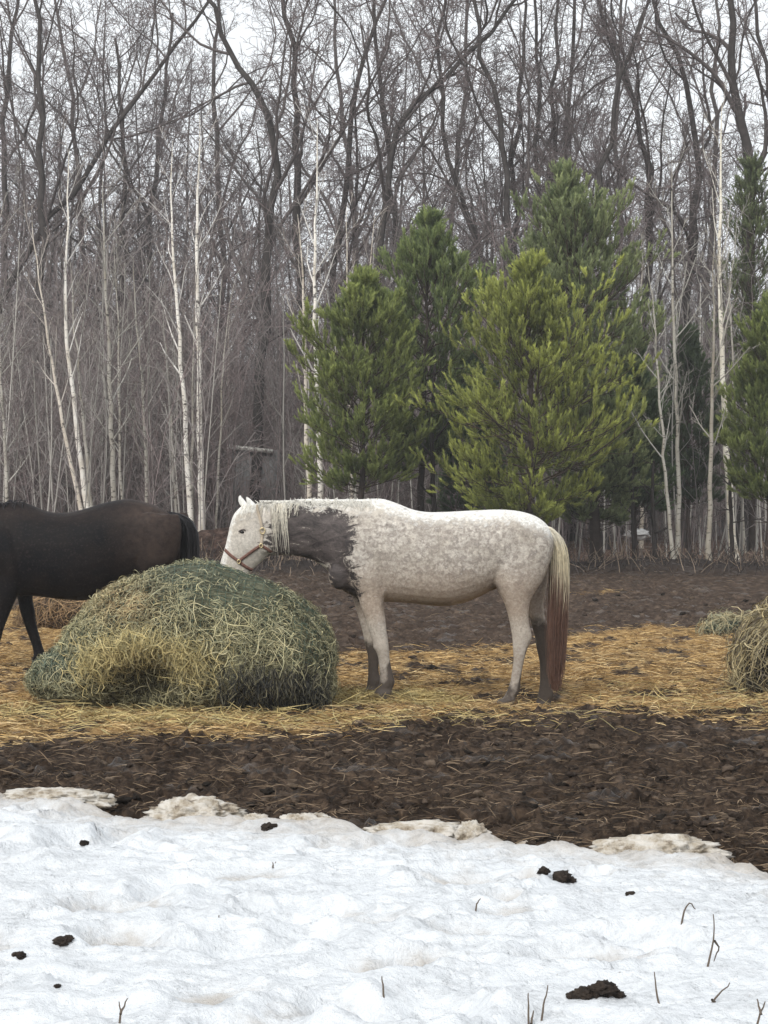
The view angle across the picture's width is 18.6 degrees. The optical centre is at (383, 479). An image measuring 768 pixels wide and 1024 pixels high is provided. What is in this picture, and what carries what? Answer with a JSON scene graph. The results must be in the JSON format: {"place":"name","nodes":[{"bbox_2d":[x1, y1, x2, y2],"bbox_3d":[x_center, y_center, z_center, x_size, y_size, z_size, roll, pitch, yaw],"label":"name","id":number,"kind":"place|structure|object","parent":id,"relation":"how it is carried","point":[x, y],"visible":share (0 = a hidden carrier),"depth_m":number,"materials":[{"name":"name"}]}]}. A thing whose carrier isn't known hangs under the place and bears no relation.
{"place":"outdoors","nodes":[
{"label":"outdoors","id":0,"kind":"place"},
{"bbox_2d":[0,508,767,872],"bbox_3d":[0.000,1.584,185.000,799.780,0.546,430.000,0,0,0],"label":"ground","id":1,"kind":"structure","parent":0,"point":[652,588],"depth_m":14.84,"materials":[{"name":"soil"}]},
{"bbox_2d":[0,159,23,358],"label":"aspen sapling","id":2,"kind":"object","parent":1,"relation":"on","point":[2,317],"visible":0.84,"depth_m":51.88,"materials":[{"name":"grey plant"}]},
{"bbox_2d":[0,275,34,501],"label":"aspen sapling","id":3,"kind":"object","parent":1,"relation":"on","point":[5,465],"visible":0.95,"depth_m":47.98,"materials":[{"name":"grey wood"}]},
{"bbox_2d":[9,596,87,628],"bbox_3d":[-3.668,1.515,27.009,1.312,0.736,1.364,0,0,0],"label":"hay heap","id":4,"kind":"object","parent":1,"relation":"on","point":[53,613],"visible":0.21,"depth_m":26.52,"materials":[{"name":"beige plant"}]},
{"bbox_2d":[17,192,82,509],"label":"birch tree","id":5,"kind":"object","parent":1,"relation":"on","point":[79,502],"visible":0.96,"depth_m":46.98,"materials":[{"name":"white plant"}]},
{"bbox_2d":[0,0,118,388],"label":"bare tree","id":6,"kind":"object","parent":1,"relation":"on","point":[4,180],"visible":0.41,"depth_m":67.92,"materials":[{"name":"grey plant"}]},
{"bbox_2d":[51,114,92,507],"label":"birch tree","id":7,"kind":"object","parent":1,"relation":"on","point":[80,455],"visible":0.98,"depth_m":47.98,"materials":[{"name":"white plant"}]},
{"bbox_2d":[50,239,104,506],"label":"birch tree","id":8,"kind":"object","parent":1,"relation":"on","point":[82,421],"visible":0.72,"depth_m":49.47,"materials":[{"name":"white plant"}]},
{"bbox_2d":[0,0,188,423],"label":"bare tree","id":9,"kind":"object","parent":1,"relation":"on","point":[122,126],"visible":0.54,"depth_m":66.20,"materials":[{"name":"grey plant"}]},
{"bbox_2d":[0,0,189,507],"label":"bare tree","id":10,"kind":"object","parent":1,"relation":"on","point":[41,106],"visible":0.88,"depth_m":60.11,"materials":[{"name":"grey plant"}]},
{"bbox_2d":[0,495,199,661],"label":"black horse","id":11,"kind":"object","parent":1,"relation":"on","point":[85,554],"visible":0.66,"depth_m":21.10},
{"bbox_2d":[0,0,207,386],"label":"bare tree","id":12,"kind":"object","parent":1,"relation":"on","point":[70,86],"visible":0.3,"depth_m":74.37,"materials":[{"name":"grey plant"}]},
{"bbox_2d":[85,214,148,499],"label":"aspen sapling","id":13,"kind":"object","parent":1,"relation":"on","point":[119,445],"visible":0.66,"depth_m":50.98,"materials":[{"name":"grey wood"}]},
{"bbox_2d":[69,157,166,500],"bbox_3d":[-5.414,-2.497,49.190,1.520,8.499,2.118,0,0,34],"label":"aspen sapling","id":14,"kind":"object","parent":1,"relation":"on","point":[112,437],"visible":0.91,"depth_m":48.97,"materials":[{"name":"grey wood"}]},
{"bbox_2d":[0,0,290,509],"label":"bare tree","id":15,"kind":"object","parent":1,"relation":"on","point":[165,70],"visible":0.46,"depth_m":69.82,"materials":[{"name":"brown plant"}]},
{"bbox_2d":[114,230,178,502],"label":"aspen sapling","id":16,"kind":"object","parent":1,"relation":"on","point":[144,435],"visible":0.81,"depth_m":49.97,"materials":[{"name":"grey wood"}]},
{"bbox_2d":[124,126,198,521],"bbox_3d":[-4.695,-2.858,49.124,1.582,9.167,0.961,0,0,0],"label":"birch tree","id":17,"kind":"object","parent":1,"relation":"on","point":[188,482],"visible":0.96,"depth_m":48.98,"materials":[{"name":"white plant"}]},
{"bbox_2d":[0,0,326,314],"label":"bare tree","id":18,"kind":"object","parent":1,"relation":"on","point":[77,188],"visible":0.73,"depth_m":61.92,"materials":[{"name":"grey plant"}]},
{"bbox_2d":[154,304,182,511],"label":"birch tree","id":19,"kind":"object","parent":1,"relation":"on","point":[172,472],"visible":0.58,"depth_m":51.98,"materials":[{"name":"white plant"}]},
{"bbox_2d":[21,556,340,712],"bbox_3d":[-1.532,1.232,17.712,2.404,1.302,1.885,0,0,0],"label":"hay bale","id":20,"kind":"object","parent":1,"relation":"on","point":[196,632],"visible":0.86,"depth_m":17.06,"materials":[{"name":"green"}]},
{"bbox_2d":[170,278,216,519],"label":"birch tree","id":21,"kind":"object","parent":1,"relation":"on","point":[192,418],"visible":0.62,"depth_m":53.48,"materials":[{"name":"white plant"}]},
{"bbox_2d":[143,793,246,820],"bbox_3d":[-0.904,1.615,11.253,0.514,0.202,0.359,0,0,0],"label":"ice lump","id":22,"kind":"object","parent":1,"relation":"on","point":[191,804],"visible":0.54,"depth_m":11.18,"materials":[{"name":"white ice"}]},
{"bbox_2d":[180,87,232,531],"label":"birch tree","id":23,"kind":"object","parent":1,"relation":"on","point":[199,309],"visible":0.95,"depth_m":51.47,"materials":[{"name":"white plant"}]},
{"bbox_2d":[133,0,328,528],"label":"bare tree","id":24,"kind":"object","parent":1,"relation":"on","point":[215,45],"visible":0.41,"depth_m":72.05,"materials":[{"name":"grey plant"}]},
{"bbox_2d":[219,283,243,521],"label":"birch tree","id":25,"kind":"object","parent":1,"relation":"on","point":[229,361],"visible":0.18,"depth_m":65.99,"materials":[{"name":"white plant"}]},
{"bbox_2d":[211,245,254,528],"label":"tree","id":26,"kind":"object","parent":1,"relation":"on","point":[218,466],"visible":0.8,"depth_m":53.98,"materials":[{"name":"white plant"}]},
{"bbox_2d":[198,527,290,561],"bbox_3d":[-3.284,1.516,46.008,3.091,1.195,1.983,0,0,0],"label":"brush pile","id":27,"kind":"object","parent":1,"relation":"on","point":[220,535],"visible":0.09,"depth_m":45.53,"materials":[{"name":"plant"}]},
{"bbox_2d":[96,0,404,501],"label":"bare tree","id":28,"kind":"object","parent":1,"relation":"on","point":[279,178],"visible":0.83,"depth_m":57.91,"materials":[{"name":"grey plant"}]},
{"bbox_2d":[229,445,279,513],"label":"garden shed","id":29,"kind":"structure","parent":1,"relation":"on","point":[263,464],"depth_m":58.00,"materials":[{"name":"grey wood"}]},
{"bbox_2d":[265,461,276,499],"bbox_3d":[-2.804,0.170,57.968,0.300,1.300,0.056,0,0,0],"label":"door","id":30,"kind":"structure","parent":29,"relation":"in","point":[270,462],"depth_m":57.95,"materials":[{"name":"grey wood"}]},
{"bbox_2d":[149,0,433,498],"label":"bare tree","id":31,"kind":"object","parent":1,"relation":"on","point":[296,209],"visible":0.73,"depth_m":59.68,"materials":[{"name":"grey plant"}]},
{"bbox_2d":[276,185,322,560],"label":"birch tree","id":32,"kind":"object","parent":1,"relation":"on","point":[309,493],"visible":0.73,"depth_m":48.47,"materials":[{"name":"white plant"}]},
{"bbox_2d":[284,85,348,498],"bbox_3d":[-1.399,-3.175,48.205,1.361,9.846,1.409,0,0,0],"label":"birch tree","id":33,"kind":"object","parent":1,"relation":"on","point":[320,466],"visible":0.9,"depth_m":47.97,"materials":[{"name":"white plant"}]},
{"bbox_2d":[326,191,370,498],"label":"birch tree","id":34,"kind":"object","parent":1,"relation":"on","point":[347,264],"visible":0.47,"depth_m":49.98,"materials":[{"name":"white plant"}]},
{"bbox_2d":[226,0,480,284],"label":"bare tree","id":35,"kind":"object","parent":1,"relation":"on","point":[339,87],"visible":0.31,"depth_m":75.95,"materials":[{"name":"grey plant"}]},
{"bbox_2d":[231,0,482,486],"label":"bare tree","id":36,"kind":"object","parent":1,"relation":"on","point":[345,196],"visible":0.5,"depth_m":62.95,"materials":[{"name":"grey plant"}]},
{"bbox_2d":[283,263,440,498],"bbox_3d":[-0.481,-1.240,44.471,3.035,5.822,3.018,0,0,27],"label":"pine tree","id":37,"kind":"object","parent":1,"relation":"on","point":[364,299],"visible":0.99,"depth_m":44.17,"materials":[{"name":"green plant"}]},
{"bbox_2d":[356,204,396,496],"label":"birch tree","id":38,"kind":"object","parent":1,"relation":"on","point":[371,252],"visible":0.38,"depth_m":56.00,"materials":[{"name":"white plant"}]},
{"bbox_2d":[0,793,767,1023],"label":"snow","id":39,"kind":"structure","parent":1,"relation":"on","point":[325,920],"depth_m":8.13,"materials":[{"name":"white snow"}]},
{"bbox_2d":[11,951,26,959],"bbox_3d":[-1.193,1.554,7.642,0.054,0.026,0.051,0,0,0],"label":"earth clod","id":40,"kind":"object","parent":39,"relation":"on","point":[20,955],"visible":1,"depth_m":7.64,"materials":[{"name":"black soil"}]},
{"bbox_2d":[2,787,117,808],"bbox_3d":[-1.653,1.613,11.801,0.635,0.140,0.406,0,0,0],"label":"ice lump","id":41,"kind":"object","parent":39,"relation":"on","point":[100,800],"visible":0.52,"depth_m":11.71,"materials":[{"name":"white ice"}]},
{"bbox_2d":[52,935,74,946],"bbox_3d":[-1.068,1.535,7.789,0.055,0.041,0.067,0,0,45],"label":"earth clod","id":42,"kind":"object","parent":39,"relation":"on","point":[65,940],"visible":1,"depth_m":7.77,"materials":[{"name":"black soil"}]},
{"bbox_2d":[79,840,88,845],"bbox_3d":[-1.322,1.603,10.328,0.050,0.028,0.038,0,0,0],"label":"earth clod","id":43,"kind":"object","parent":39,"relation":"on","point":[83,842],"visible":1,"depth_m":10.32,"materials":[{"name":"black soil"}]},
{"bbox_2d":[118,998,127,1022],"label":"dry twig","id":44,"kind":"object","parent":39,"relation":"on","point":[121,1011],"visible":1,"depth_m":6.63,"materials":[{"name":"brown wood"}]},
{"bbox_2d":[242,813,267,819],"bbox_3d":[-0.607,1.614,11.000,0.176,0.100,0.156,0,0,0],"label":"ice lump","id":45,"kind":"object","parent":39,"relation":"on","point":[252,816],"visible":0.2,"depth_m":10.98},
{"bbox_2d":[261,822,277,830],"bbox_3d":[-0.523,1.579,10.635,0.079,0.043,0.061,0,0,-24],"label":"earth clod","id":46,"kind":"object","parent":39,"relation":"on","point":[266,826],"visible":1,"depth_m":10.62,"materials":[{"name":"black soil"}]},
{"bbox_2d":[279,812,331,819],"bbox_3d":[-0.365,1.614,10.901,0.332,0.135,0.310,0,0,0],"label":"ice lump","id":47,"kind":"object","parent":39,"relation":"on","point":[303,816],"visible":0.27,"depth_m":10.87,"materials":[{"name":"white ice"}]},
{"bbox_2d":[381,976,384,997],"bbox_3d":[-0.002,1.544,7.021,0.008,0.101,0.045,0,0,-7],"label":"dry twig","id":48,"kind":"object","parent":39,"relation":"on","point":[383,994],"visible":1,"depth_m":7.02,"materials":[{"name":"brown"}]},
{"bbox_2d":[362,819,461,837],"bbox_3d":[0.154,1.612,10.644,0.670,0.132,0.340,0,0,0],"label":"ice lump","id":49,"kind":"object","parent":39,"relation":"on","point":[448,829],"visible":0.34,"depth_m":10.58,"materials":[{"name":"white ice"}]},
{"bbox_2d":[454,820,491,839],"bbox_3d":[0.402,1.612,10.551,0.181,0.154,0.226,0,0,0],"label":"ice lump","id":50,"kind":"object","parent":39,"relation":"on","point":[466,830],"visible":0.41,"depth_m":10.49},
{"bbox_2d":[527,993,533,1023],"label":"dry twig","id":51,"kind":"object","parent":39,"relation":"on","point":[529,1020],"visible":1,"depth_m":6.80,"materials":[{"name":"brown"}]},
{"bbox_2d":[540,985,547,1020],"bbox_3d":[0.466,1.548,6.833,0.010,0.137,0.054,0,0,39],"label":"dry twig","id":52,"kind":"object","parent":39,"relation":"on","point":[542,1013],"visible":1,"depth_m":6.83,"materials":[{"name":"brown"}]},
{"bbox_2d":[566,979,626,999],"bbox_3d":[0.634,1.526,6.989,0.184,0.065,0.085,0,0,0],"label":"earth clod","id":53,"kind":"object","parent":39,"relation":"on","point":[603,988],"visible":1,"depth_m":6.97,"materials":[{"name":"black soil"}]},
{"bbox_2d":[625,891,634,895],"bbox_3d":[0.922,1.549,8.755,0.041,0.022,0.030,0,0,0],"label":"earth clod","id":54,"kind":"object","parent":39,"relation":"on","point":[630,893],"visible":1,"depth_m":8.75,"materials":[{"name":"black soil"}]},
{"bbox_2d":[654,972,659,1003],"bbox_3d":[0.817,1.534,6.974,0.012,0.125,0.050,0,0,-29],"label":"dry twig","id":55,"kind":"object","parent":39,"relation":"on","point":[658,1001],"visible":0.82,"depth_m":6.97,"materials":[{"name":"brown wood"}]},
{"bbox_2d":[589,833,734,857],"bbox_3d":[1.177,1.612,10.104,0.678,0.172,0.371,0,0,0],"label":"ice lump","id":56,"kind":"object","parent":39,"relation":"on","point":[671,843],"visible":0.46,"depth_m":10.04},
{"bbox_2d":[681,903,694,924],"bbox_3d":[1.048,1.519,8.092,0.077,0.112,0.010,0,0,-35],"label":"dry twig","id":57,"kind":"object","parent":39,"relation":"on","point":[684,912],"visible":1,"depth_m":8.08,"materials":[{"name":"brown wood"}]},
{"bbox_2d":[707,914,719,966],"bbox_3d":[1.044,1.478,7.417,0.030,0.194,0.055,0,0,37],"label":"dry twig","id":58,"kind":"object","parent":39,"relation":"on","point":[713,942],"visible":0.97,"depth_m":7.42,"materials":[{"name":"brown wood"}]},
{"bbox_2d":[711,982,729,1002],"bbox_3d":[0.998,1.546,6.987,0.087,0.081,0.020,0,0,-36],"label":"dry twig","id":59,"kind":"object","parent":39,"relation":"on","point":[715,998],"visible":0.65,"depth_m":6.98,"materials":[{"name":"brown wood"}]},
{"bbox_2d":[756,999,765,1023],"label":"dry twig","id":60,"kind":"object","parent":39,"relation":"on","point":[760,1012],"visible":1,"depth_m":6.52,"materials":[{"name":"brown wood"}]},
{"bbox_2d":[0,99,767,559],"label":"undergrowth","id":61,"kind":"object","parent":1,"relation":"on","point":[38,443],"visible":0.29,"depth_m":54.57,"materials":[{"name":"plant"}]},
{"bbox_2d":[0,0,767,538],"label":"distant woods","id":62,"kind":"object","parent":1,"relation":"on","point":[604,132],"visible":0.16,"depth_m":71.46,"materials":[{"name":"grey plant"}]},
{"bbox_2d":[0,588,767,748],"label":"straw litter","id":63,"kind":"object","parent":1,"relation":"on","point":[355,695],"visible":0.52,"depth_m":17.82,"materials":[{"name":"beige plant"}]},
{"bbox_2d":[0,576,767,871],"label":"trampled stalks","id":64,"kind":"object","parent":1,"relation":"on","point":[516,803],"visible":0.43,"depth_m":13.54,"materials":[{"name":"plant"}]},
{"bbox_2d":[220,496,569,704],"bbox_3d":[0.084,0.965,18.100,2.709,1.689,0.589,0,0,0],"label":"grey horse","id":65,"kind":"object","parent":1,"relation":"on","point":[371,556],"visible":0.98,"depth_m":17.93},
{"bbox_2d":[272,0,531,497],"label":"bare tree","id":66,"kind":"object","parent":1,"relation":"on","point":[414,107],"visible":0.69,"depth_m":56.80,"materials":[{"name":"brown plant"}]},
{"bbox_2d":[324,0,495,503],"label":"bare tree","id":67,"kind":"object","parent":1,"relation":"on","point":[384,116],"visible":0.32,"depth_m":63.90,"materials":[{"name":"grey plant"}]},
{"bbox_2d":[354,202,503,511],"bbox_3d":[0.824,-1.872,46.395,3.176,7.271,3.439,0,0,0],"label":"pine tree","id":68,"kind":"object","parent":1,"relation":"on","point":[423,254],"visible":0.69,"depth_m":46.12,"materials":[{"name":"green plant"}]},
{"bbox_2d":[413,358,480,511],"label":"dead tree","id":69,"kind":"object","parent":1,"relation":"on","point":[432,479],"visible":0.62,"depth_m":45.76,"materials":[{"name":"brown plant"}]},
{"bbox_2d":[291,0,619,507],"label":"bare tree","id":70,"kind":"object","parent":1,"relation":"on","point":[473,229],"visible":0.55,"depth_m":58.11,"materials":[{"name":"brown plant"}]},
{"bbox_2d":[425,344,508,511],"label":"pine tree","id":71,"kind":"object","parent":1,"relation":"on","point":[444,500],"visible":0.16,"depth_m":48.81,"materials":[{"name":"green plant"}]},
{"bbox_2d":[381,0,574,466],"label":"bare tree","id":72,"kind":"object","parent":1,"relation":"on","point":[495,99],"visible":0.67,"depth_m":55.87,"materials":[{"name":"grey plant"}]},
{"bbox_2d":[200,531,767,576],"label":"dead stalks","id":73,"kind":"object","parent":1,"relation":"on","point":[680,557],"visible":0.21,"depth_m":43.35,"materials":[{"name":"brown plant"}]},
{"bbox_2d":[395,0,596,328],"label":"bare tree","id":74,"kind":"object","parent":1,"relation":"on","point":[460,122],"visible":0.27,"depth_m":71.93,"materials":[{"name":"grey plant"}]},
{"bbox_2d":[351,0,681,431],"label":"bare tree","id":75,"kind":"object","parent":1,"relation":"on","point":[511,154],"visible":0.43,"depth_m":61.01,"materials":[{"name":"brown plant"}]},
{"bbox_2d":[391,247,661,524],"bbox_3d":[2.640,-1.260,42.340,4.609,6.002,4.001,0,0,-27],"label":"pine tree","id":76,"kind":"object","parent":1,"relation":"on","point":[524,303],"visible":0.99,"depth_m":42.23,"materials":[{"name":"green plant"}]},
{"bbox_2d":[454,0,645,522],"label":"bare tree","id":77,"kind":"object","parent":1,"relation":"on","point":[558,61],"visible":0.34,"depth_m":62.56,"materials":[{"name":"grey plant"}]},
{"bbox_2d":[481,0,640,336],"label":"bare tree","id":78,"kind":"object","parent":1,"relation":"on","point":[554,112],"visible":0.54,"depth_m":59.16,"materials":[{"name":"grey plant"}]},
{"bbox_2d":[457,0,682,549],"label":"bare tree","id":79,"kind":"object","parent":1,"relation":"on","point":[613,113],"visible":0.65,"depth_m":56.97,"materials":[{"name":"brown plant"}]},
{"bbox_2d":[441,0,701,540],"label":"bare tree","id":80,"kind":"object","parent":1,"relation":"on","point":[572,534],"visible":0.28,"depth_m":63.89,"materials":[{"name":"brown plant"}]},
{"bbox_2d":[486,156,680,561],"bbox_3d":[3.887,-2.279,45.636,3.827,8.116,3.448,0,0,0],"label":"pine tree","id":81,"kind":"object","parent":1,"relation":"on","point":[560,219],"visible":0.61,"depth_m":45.18,"materials":[{"name":"green plant"}]},
{"bbox_2d":[526,0,722,533],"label":"bare tree","id":82,"kind":"object","parent":1,"relation":"on","point":[650,93],"visible":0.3,"depth_m":73.29,"materials":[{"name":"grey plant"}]},
{"bbox_2d":[607,443,649,558],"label":"dead tree","id":83,"kind":"object","parent":1,"relation":"on","point":[633,523],"visible":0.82,"depth_m":45.18,"materials":[{"name":"grey plant"}]},
{"bbox_2d":[623,528,650,540],"bbox_3d":[6.153,1.337,56.999,0.703,0.320,0.543,0,0,0],"label":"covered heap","id":84,"kind":"object","parent":1,"relation":"on","point":[644,532],"visible":0.61,"depth_m":56.87,"materials":[{"name":"white"}]},
{"bbox_2d":[589,338,684,556],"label":"pine tree","id":85,"kind":"object","parent":1,"relation":"on","point":[652,408],"visible":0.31,"depth_m":47.18,"materials":[{"name":"green plant"}]},
{"bbox_2d":[622,223,658,548],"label":"birch tree","id":86,"kind":"object","parent":1,"relation":"on","point":[642,541],"visible":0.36,"depth_m":57.98,"materials":[{"name":"white plant"}]},
{"bbox_2d":[558,0,741,544],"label":"bare tree","id":87,"kind":"object","parent":1,"relation":"on","point":[645,152],"visible":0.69,"depth_m":59.04,"materials":[{"name":"brown plant"}]},
{"bbox_2d":[640,459,672,557],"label":"dead tree","id":88,"kind":"object","parent":1,"relation":"on","point":[651,513],"visible":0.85,"depth_m":44.77,"materials":[{"name":"wood"}]},
{"bbox_2d":[629,225,684,558],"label":"aspen sapling","id":89,"kind":"object","parent":1,"relation":"on","point":[671,542],"visible":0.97,"depth_m":43.58,"materials":[{"name":"grey wood"}]},
{"bbox_2d":[580,0,767,532],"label":"bare tree","id":90,"kind":"object","parent":1,"relation":"on","point":[716,109],"visible":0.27,"depth_m":75.85,"materials":[{"name":"brown plant"}]},
{"bbox_2d":[582,0,767,548],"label":"bare tree","id":91,"kind":"object","parent":1,"relation":"on","point":[694,198],"visible":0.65,"depth_m":57.70,"materials":[{"name":"brown plant"}]},
{"bbox_2d":[639,129,718,557],"bbox_3d":[5.600,-2.484,44.498,1.204,8.308,1.482,0,0,43],"label":"aspen sapling","id":92,"kind":"object","parent":1,"relation":"on","point":[679,493],"visible":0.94,"depth_m":44.48,"materials":[{"name":"grey wood"}]},
{"bbox_2d":[657,320,724,555],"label":"pine tree","id":93,"kind":"object","parent":1,"relation":"on","point":[692,352],"visible":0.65,"depth_m":51.77,"materials":[{"name":"green plant"}]},
{"bbox_2d":[621,0,767,550],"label":"bare tree","id":94,"kind":"object","parent":1,"relation":"on","point":[734,100],"visible":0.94,"depth_m":55.91,"materials":[{"name":"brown plant"}]},
{"bbox_2d":[698,74,741,559],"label":"birch tree","id":95,"kind":"object","parent":1,"relation":"on","point":[721,318],"visible":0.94,"depth_m":47.76,"materials":[{"name":"white plant"}]},
{"bbox_2d":[695,606,752,635],"bbox_3d":[3.773,1.633,25.608,0.801,0.503,0.705,0,0,0],"label":"hay heap","id":96,"kind":"object","parent":1,"relation":"on","point":[724,624],"visible":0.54,"depth_m":25.47,"materials":[{"name":"grey plant"}]},
{"bbox_2d":[689,213,760,560],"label":"aspen sapling","id":97,"kind":"object","parent":1,"relation":"on","point":[710,498],"visible":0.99,"depth_m":43.48,"materials":[{"name":"grey wood"}]},
{"bbox_2d":[700,192,749,552],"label":"aspen sapling","id":98,"kind":"object","parent":1,"relation":"on","point":[730,320],"visible":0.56,"depth_m":54.00,"materials":[{"name":"grey wood"}]},
{"bbox_2d":[695,0,767,246],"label":"bare tree","id":99,"kind":"object","parent":1,"relation":"on","point":[760,41],"visible":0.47,"depth_m":60.00,"materials":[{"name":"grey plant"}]},
{"bbox_2d":[702,150,767,550],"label":"pine tree","id":100,"kind":"object","parent":1,"relation":"on","point":[750,169],"visible":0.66,"depth_m":54.91,"materials":[{"name":"green plant"}]},
{"bbox_2d":[703,289,767,560],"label":"pine tree","id":101,"kind":"object","parent":1,"relation":"on","point":[754,388],"visible":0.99,"depth_m":44.28,"materials":[{"name":"green plant"}]},
{"bbox_2d":[714,447,762,559],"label":"dead tree","id":102,"kind":"object","parent":1,"relation":"on","point":[730,510],"visible":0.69,"depth_m":46.47,"materials":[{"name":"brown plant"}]},
{"bbox_2d":[717,596,767,694],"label":"hay bale","id":103,"kind":"object","parent":1,"relation":"on","point":[747,657],"visible":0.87,"depth_m":18.73},
{"bbox_2d":[0,0,767,481],"label":"sky","id":104,"kind":"structure","parent":0,"point":[242,30],"materials":[{"name":"white"}]}
]}

